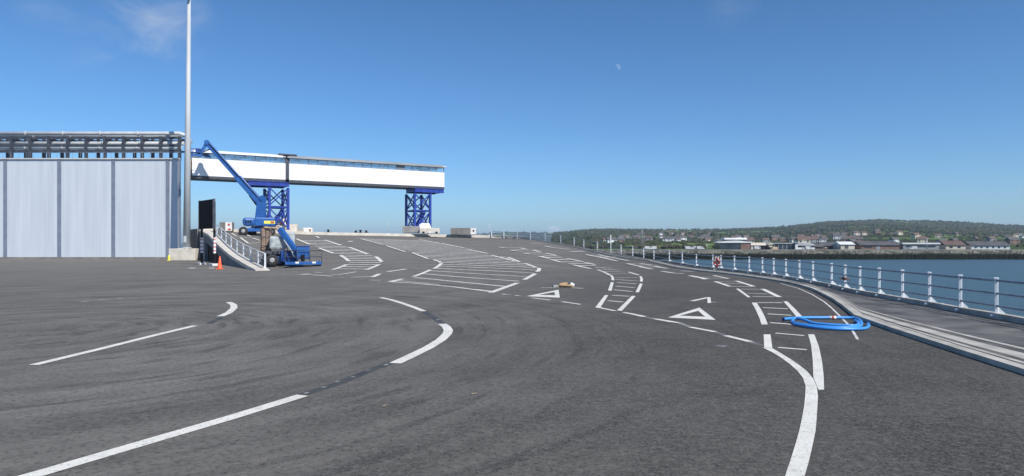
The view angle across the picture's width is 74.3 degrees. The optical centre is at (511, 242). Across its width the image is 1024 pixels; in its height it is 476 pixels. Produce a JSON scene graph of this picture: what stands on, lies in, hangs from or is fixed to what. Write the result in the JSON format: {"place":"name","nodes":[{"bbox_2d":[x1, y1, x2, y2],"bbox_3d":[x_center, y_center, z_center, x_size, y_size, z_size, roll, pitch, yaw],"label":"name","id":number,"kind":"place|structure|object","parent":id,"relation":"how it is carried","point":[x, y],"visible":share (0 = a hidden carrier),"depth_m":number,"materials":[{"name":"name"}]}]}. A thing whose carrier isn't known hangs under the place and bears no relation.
{"place":"outdoors","nodes":[
{"label":"outdoors","id":0,"kind":"place"},
{"bbox_2d":[191,229,200,247],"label":"return wall","id":1,"kind":"structure","parent":0,"point":[195,238],"depth_m":80.29,"materials":[{"name":"concrete"}]},
{"bbox_2d":[0,231,1023,475],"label":"ground","id":2,"kind":"structure","parent":0,"point":[562,385],"depth_m":10.16,"materials":[{"name":"grey asphalt"}]},
{"bbox_2d":[0,158,180,258],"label":"clad building","id":3,"kind":"structure","parent":2,"relation":"on","point":[90,208],"depth_m":80.05,"materials":[{"name":"metal"}]},
{"bbox_2d":[0,131,192,157],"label":"pipe rack","id":4,"kind":"object","parent":3,"relation":"on","point":[27,146],"visible":0.82,"depth_m":81.24,"materials":[{"name":"metal"}]},
{"bbox_2d":[169,248,200,260],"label":"mast base block","id":5,"kind":"structure","parent":2,"relation":"on","point":[185,254],"depth_m":75.00,"materials":[{"name":"concrete"}]},
{"bbox_2d":[181,0,191,247],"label":"lighting mast","id":6,"kind":"object","parent":5,"relation":"on","point":[187,206],"visible":0.98,"depth_m":75.68,"materials":[{"name":"grey metal"}]},
{"bbox_2d":[197,199,217,265],"bbox_3d":[-26.727,-0.870,59.317,0.500,5.760,4.150,0,0,-42],"label":"sign board","id":7,"kind":"object","parent":2,"relation":"on","point":[206,214],"visible":0.95,"depth_m":58.80,"materials":[{"name":"metal"}]},
{"bbox_2d":[216,256,223,268],"bbox_3d":[-21.880,1.515,50.602,0.500,0.970,0.500,0,0,-17],"label":"traffic cone","id":8,"kind":"object","parent":2,"relation":"on","point":[219,265],"visible":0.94,"depth_m":50.50,"materials":[{"name":"orange plastic"}]},
{"bbox_2d":[191,140,274,234],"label":"boom lift","id":9,"kind":"object","parent":2,"relation":"on","point":[258,221],"visible":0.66,"depth_m":77.84,"materials":[{"name":"metal"}]},
{"bbox_2d":[199,230,269,270],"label":"ramp wall","id":10,"kind":"structure","parent":2,"relation":"on","point":[227,254],"depth_m":62.52,"materials":[{"name":"concrete"}]},
{"bbox_2d":[216,225,265,268],"bbox_3d":[-24.466,-0.031,60.016,0.322,3.804,26.517,0,0,-31],"label":"guard railing","id":11,"kind":"object","parent":10,"relation":"on","point":[227,240],"visible":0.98,"depth_m":56.80,"materials":[{"name":"white metal"}]},
{"bbox_2d":[260,227,321,265],"bbox_3d":[-16.972,0.286,51.573,5.649,3.005,2.915,0,0,37],"label":"boom lift","id":12,"kind":"object","parent":2,"relation":"on","point":[293,254],"visible":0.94,"depth_m":51.35,"materials":[{"name":"metal"}]},
{"bbox_2d":[206,312,444,394],"bbox_3d":[-3.852,1.998,13.838,5.744,0.001,10.221,0,0,-14],"label":"road joint","id":13,"kind":"object","parent":2,"relation":"on","point":[361,373],"visible":1,"depth_m":10.31,"materials":[{"name":"grey asphalt"}]},
{"bbox_2d":[204,228,533,239],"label":"concrete deck","id":14,"kind":"structure","parent":2,"relation":"on","point":[389,234],"depth_m":91.59,"materials":[{"name":"grey concrete"}]},
{"bbox_2d":[220,222,233,230],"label":"kerb block","id":15,"kind":"object","parent":14,"relation":"on","point":[226,226],"depth_m":79.63,"materials":[{"name":"concrete"}]},
{"bbox_2d":[264,226,294,230],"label":"foundation block","id":16,"kind":"structure","parent":14,"relation":"on","point":[292,228],"depth_m":86.20,"materials":[{"name":"concrete"}]},
{"bbox_2d":[247,180,289,229],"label":"support tower","id":17,"kind":"structure","parent":16,"relation":"on","point":[269,185],"depth_m":84.88,"materials":[{"name":"blue metal"}]},
{"bbox_2d":[276,219,286,225],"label":"slab block","id":18,"kind":"structure","parent":16,"relation":"on","point":[279,223],"depth_m":86.68,"materials":[{"name":"white concrete"}]},
{"bbox_2d":[290,224,297,230],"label":"ballast block","id":19,"kind":"object","parent":14,"relation":"on","point":[296,227],"depth_m":87.07,"materials":[{"name":"concrete"}]},
{"bbox_2d":[303,228,312,231],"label":"ballast block","id":20,"kind":"object","parent":14,"relation":"on","point":[308,229],"depth_m":88.41,"materials":[{"name":"white concrete"}]},
{"bbox_2d":[403,226,419,232],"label":"foundation block","id":21,"kind":"structure","parent":14,"relation":"on","point":[411,229],"depth_m":93.21,"materials":[{"name":"grey concrete"}]},
{"bbox_2d":[405,188,443,227],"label":"support tower","id":22,"kind":"structure","parent":21,"relation":"on","point":[416,191],"depth_m":95.16,"materials":[{"name":"blue metal"}]},
{"bbox_2d":[191,150,446,189],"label":"passenger walkway","id":23,"kind":"structure","parent":22,"relation":"on","point":[284,169],"depth_m":87.16,"materials":[{"name":"white paint"}]},
{"bbox_2d":[196,156,279,162],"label":"window frame","id":24,"kind":"structure","parent":23,"relation":"in","point":[204,156],"depth_m":85.19,"materials":[{"name":"white metal"}]},
{"bbox_2d":[192,152,284,162],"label":"window frame","id":25,"kind":"structure","parent":23,"relation":"in","point":[193,152],"depth_m":82.36,"materials":[{"name":"white metal"}]},
{"bbox_2d":[290,161,434,171],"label":"window frame","id":26,"kind":"structure","parent":23,"relation":"in","point":[290,161],"depth_m":92.72,"materials":[{"name":"white metal"}]},
{"bbox_2d":[289,158,443,172],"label":"window frame","id":27,"kind":"structure","parent":23,"relation":"in","point":[398,167],"depth_m":90.92,"materials":[{"name":"white metal"}]},
{"bbox_2d":[420,228,439,233],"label":"ballast block","id":28,"kind":"object","parent":14,"relation":"on","point":[429,230],"depth_m":92.62,"materials":[{"name":"concrete"}]},
{"bbox_2d":[419,223,430,227],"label":"slab block","id":29,"kind":"object","parent":28,"relation":"on","point":[424,225],"depth_m":93.94,"materials":[{"name":"white concrete"}]},
{"bbox_2d":[451,228,475,234],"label":"kerb block","id":30,"kind":"object","parent":14,"relation":"on","point":[463,231],"depth_m":95.51,"materials":[{"name":"concrete"}]},
{"bbox_2d":[19,233,823,475],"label":"road marking","id":31,"kind":"object","parent":2,"relation":"on","point":[799,461],"visible":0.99,"depth_m":10.21,"materials":[{"name":"paint"}]},
{"bbox_2d":[244,235,858,338],"bbox_3d":[0.453,0.561,51.881,33.570,2.869,73.400,0,0,-28],"label":"road marking","id":32,"kind":"object","parent":2,"relation":"on","point":[435,247],"visible":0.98,"depth_m":53.07,"materials":[{"name":"paint"}]},
{"bbox_2d":[559,282,573,286],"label":"timber offcuts","id":33,"kind":"object","parent":2,"relation":"on","point":[565,284],"visible":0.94,"depth_m":30.13,"materials":[{"name":"brown wood"}]},
{"bbox_2d":[491,231,1023,323],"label":"quayside railing","id":34,"kind":"object","parent":2,"relation":"on","point":[998,313],"visible":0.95,"depth_m":23.63,"materials":[{"name":"white metal"}]},
{"bbox_2d":[713,256,719,269],"bbox_3d":[14.682,1.500,48.402,0.530,1.000,0.312,0,0,17],"label":"lifebuoy","id":35,"kind":"object","parent":34,"relation":"hanging from","point":[716,262],"visible":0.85,"depth_m":48.40,"materials":[{"name":"plastic"}]},
{"bbox_2d":[537,240,1023,374],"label":"kerb","id":36,"kind":"structure","parent":2,"relation":"on","point":[984,357],"depth_m":14.54,"materials":[{"name":"grey concrete"}]},
{"bbox_2d":[782,316,869,330],"bbox_3d":[7.814,1.919,16.428,2.180,0.145,2.387,0,0,0],"label":"water pipe","id":37,"kind":"object","parent":2,"relation":"on","point":[840,327],"visible":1,"depth_m":16.04,"materials":[{"name":"blue plastic"}]},
{"bbox_2d":[0,0,1023,242],"label":"sky","id":38,"kind":"structure","parent":0,"point":[549,116],"materials":[{"name":"blue"}]},
{"bbox_2d":[486,232,552,240],"bbox_3d":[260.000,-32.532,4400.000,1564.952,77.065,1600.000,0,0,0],"label":"headland terrain","id":39,"kind":"structure","parent":0,"point":[532,237],"depth_m":4128.92,"materials":[{"name":"green plant"}]},
{"bbox_2d":[181,243,1023,316],"bbox_3d":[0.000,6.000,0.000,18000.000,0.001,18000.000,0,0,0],"label":"water","id":40,"kind":"structure","parent":0,"point":[1008,269],"depth_m":126.74,"materials":[{"name":"teal liquid"}]},
{"bbox_2d":[540,240,1023,364],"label":"footway pavement","id":41,"kind":"structure","parent":0,"point":[1005,332],"depth_m":17.04,"materials":[{"name":"grey concrete"}]},
{"bbox_2d":[650,260,1023,363],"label":"footway strip","id":42,"kind":"object","parent":41,"relation":"on","point":[996,348],"visible":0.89,"depth_m":14.21,"materials":[{"name":"grey concrete"}]},
{"bbox_2d":[550,220,1023,248],"bbox_3d":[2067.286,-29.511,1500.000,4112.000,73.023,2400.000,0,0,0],"label":"hills","id":43,"kind":"structure","parent":0,"point":[869,237],"depth_m":755.89,"materials":[{"name":"green plant"}]},
{"bbox_2d":[605,236,616,242],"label":"town house","id":44,"kind":"structure","parent":43,"relation":"on","point":[613,239],"depth_m":500.12,"materials":[{"name":"stone"}]},
{"bbox_2d":[616,237,624,241],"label":"town house","id":45,"kind":"structure","parent":43,"relation":"on","point":[621,239],"depth_m":537.94,"materials":[{"name":"stone"}]},
{"bbox_2d":[644,236,652,240],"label":"town house","id":46,"kind":"structure","parent":43,"relation":"on","point":[647,238],"depth_m":634.03,"materials":[{"name":"grey tile"}]},
{"bbox_2d":[663,236,670,241],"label":"town house","id":47,"kind":"structure","parent":43,"relation":"on","point":[666,238],"depth_m":584.30,"materials":[{"name":"paint"}]},
{"bbox_2d":[476,219,1023,248],"bbox_3d":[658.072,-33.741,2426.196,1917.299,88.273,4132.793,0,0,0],"label":"dark woodland","id":48,"kind":"object","parent":43,"relation":"on","point":[1009,227],"visible":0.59,"depth_m":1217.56,"materials":[{"name":"green plant"}]},
{"bbox_2d":[746,237,754,242],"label":"town house","id":49,"kind":"structure","parent":43,"relation":"on","point":[752,239],"depth_m":486.82,"materials":[{"name":"grey tile"}]},
{"bbox_2d":[761,237,769,242],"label":"town house","id":50,"kind":"structure","parent":43,"relation":"on","point":[767,239],"depth_m":543.84,"materials":[{"name":"grey tile"}]},
{"bbox_2d":[769,235,776,239],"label":"town house","id":51,"kind":"structure","parent":43,"relation":"on","point":[772,237],"depth_m":678.13,"materials":[{"name":"stone"}]},
{"bbox_2d":[795,236,809,242],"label":"town house","id":52,"kind":"structure","parent":43,"relation":"on","point":[806,239],"depth_m":418.45,"materials":[{"name":"white tile"}]},
{"bbox_2d":[809,236,817,242],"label":"town house","id":53,"kind":"structure","parent":43,"relation":"on","point":[813,239],"depth_m":518.10,"materials":[{"name":"grey tile"}]},
{"bbox_2d":[818,237,825,241],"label":"town house","id":54,"kind":"structure","parent":43,"relation":"on","point":[822,239],"depth_m":505.91,"materials":[{"name":"stone"}]},
{"bbox_2d":[833,234,839,238],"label":"town house","id":55,"kind":"structure","parent":43,"relation":"on","point":[836,236],"depth_m":660.05,"materials":[{"name":"paint"}]},
{"bbox_2d":[841,236,849,241],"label":"town house","id":56,"kind":"structure","parent":43,"relation":"on","point":[843,239],"depth_m":507.15,"materials":[{"name":"stone"}]},
{"bbox_2d":[846,238,856,242],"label":"town house","id":57,"kind":"structure","parent":43,"relation":"on","point":[853,240],"depth_m":424.24,"materials":[{"name":"stone"}]},
{"bbox_2d":[852,231,859,235],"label":"town house","id":58,"kind":"structure","parent":43,"relation":"on","point":[857,233],"depth_m":791.49,"materials":[{"name":"white paint"}]},
{"bbox_2d":[854,236,863,240],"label":"town house","id":59,"kind":"structure","parent":43,"relation":"on","point":[861,238],"depth_m":514.42,"materials":[{"name":"stone"}]},
{"bbox_2d":[888,237,898,242],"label":"town house","id":60,"kind":"structure","parent":43,"relation":"on","point":[895,239],"depth_m":481.24,"materials":[{"name":"stone"}]},
{"bbox_2d":[910,232,920,238],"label":"town house","id":61,"kind":"structure","parent":43,"relation":"on","point":[914,235],"depth_m":651.36,"materials":[{"name":"white paint"}]},
{"bbox_2d":[916,236,927,242],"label":"town house","id":62,"kind":"structure","parent":43,"relation":"on","point":[921,239],"depth_m":478.33,"materials":[{"name":"grey tile"}]},
{"bbox_2d":[935,233,941,237],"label":"town house","id":63,"kind":"structure","parent":43,"relation":"on","point":[938,235],"depth_m":686.86,"materials":[{"name":"white tile"}]},
{"bbox_2d":[985,236,996,240],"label":"town house","id":64,"kind":"structure","parent":43,"relation":"on","point":[990,238],"depth_m":555.30,"materials":[{"name":"grey tile"}]},
{"bbox_2d":[1005,236,1019,243],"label":"town house","id":65,"kind":"structure","parent":43,"relation":"on","point":[1013,240],"depth_m":467.38,"materials":[{"name":"stone"}]},
{"bbox_2d":[595,249,1023,259],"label":"bank terrain","id":66,"kind":"structure","parent":0,"point":[894,254],"depth_m":243.62,"materials":[{"name":"grey stone"}]},
{"bbox_2d":[713,241,751,248],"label":"pavilion","id":67,"kind":"structure","parent":66,"relation":"on","point":[732,245],"depth_m":268.09,"materials":[{"name":"brick"}]},
{"bbox_2d":[721,238,746,240],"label":"roof lantern","id":68,"kind":"object","parent":67,"relation":"on","point":[733,239],"visible":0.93,"depth_m":270.85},
{"bbox_2d":[751,243,767,248],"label":"shed","id":69,"kind":"structure","parent":66,"relation":"on","point":[758,244],"depth_m":269.31,"materials":[{"name":"brick"}]},
{"bbox_2d":[761,246,771,249],"bbox_3d":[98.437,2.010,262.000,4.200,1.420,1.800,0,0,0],"label":"building","id":70,"kind":"structure","parent":66,"relation":"on","point":[765,247],"depth_m":261.15,"materials":[{"name":"metal"}]},
{"bbox_2d":[772,243,794,248],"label":"office building","id":71,"kind":"structure","parent":66,"relation":"on","point":[785,245],"depth_m":267.91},
{"bbox_2d":[791,242,798,248],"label":"stair tower","id":72,"kind":"structure","parent":66,"relation":"on","point":[796,245],"depth_m":266.04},
{"bbox_2d":[798,243,815,248],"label":"warehouse","id":73,"kind":"structure","parent":66,"relation":"on","point":[812,245],"depth_m":268.47,"materials":[{"name":"metal"}]},
{"bbox_2d":[813,243,823,248],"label":"terrace house","id":74,"kind":"structure","parent":66,"relation":"on","point":[818,246],"depth_m":272.60,"materials":[{"name":"brick"}]},
{"bbox_2d":[818,242,834,248],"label":"terrace house","id":75,"kind":"structure","parent":66,"relation":"on","point":[827,245],"depth_m":281.84,"materials":[{"name":"brick"}]},
{"bbox_2d":[833,242,855,248],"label":"terrace house","id":76,"kind":"structure","parent":66,"relation":"on","point":[843,245],"depth_m":269.01,"materials":[{"name":"paint"}]},
{"bbox_2d":[854,241,898,248],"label":"warehouse","id":77,"kind":"structure","parent":66,"relation":"on","point":[876,245],"depth_m":269.42,"materials":[{"name":"brick"}]},
{"bbox_2d":[898,243,939,248],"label":"warehouse","id":78,"kind":"structure","parent":66,"relation":"on","point":[920,245],"depth_m":268.13,"materials":[{"name":"grey metal"}]},
{"bbox_2d":[937,241,965,248],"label":"terrace house","id":79,"kind":"structure","parent":66,"relation":"on","point":[952,245],"depth_m":269.44,"materials":[{"name":"beige paint"}]},
{"bbox_2d":[963,241,1010,248],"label":"terrace house","id":80,"kind":"structure","parent":66,"relation":"on","point":[987,245],"depth_m":269.68,"materials":[{"name":"stone"}]}
]}

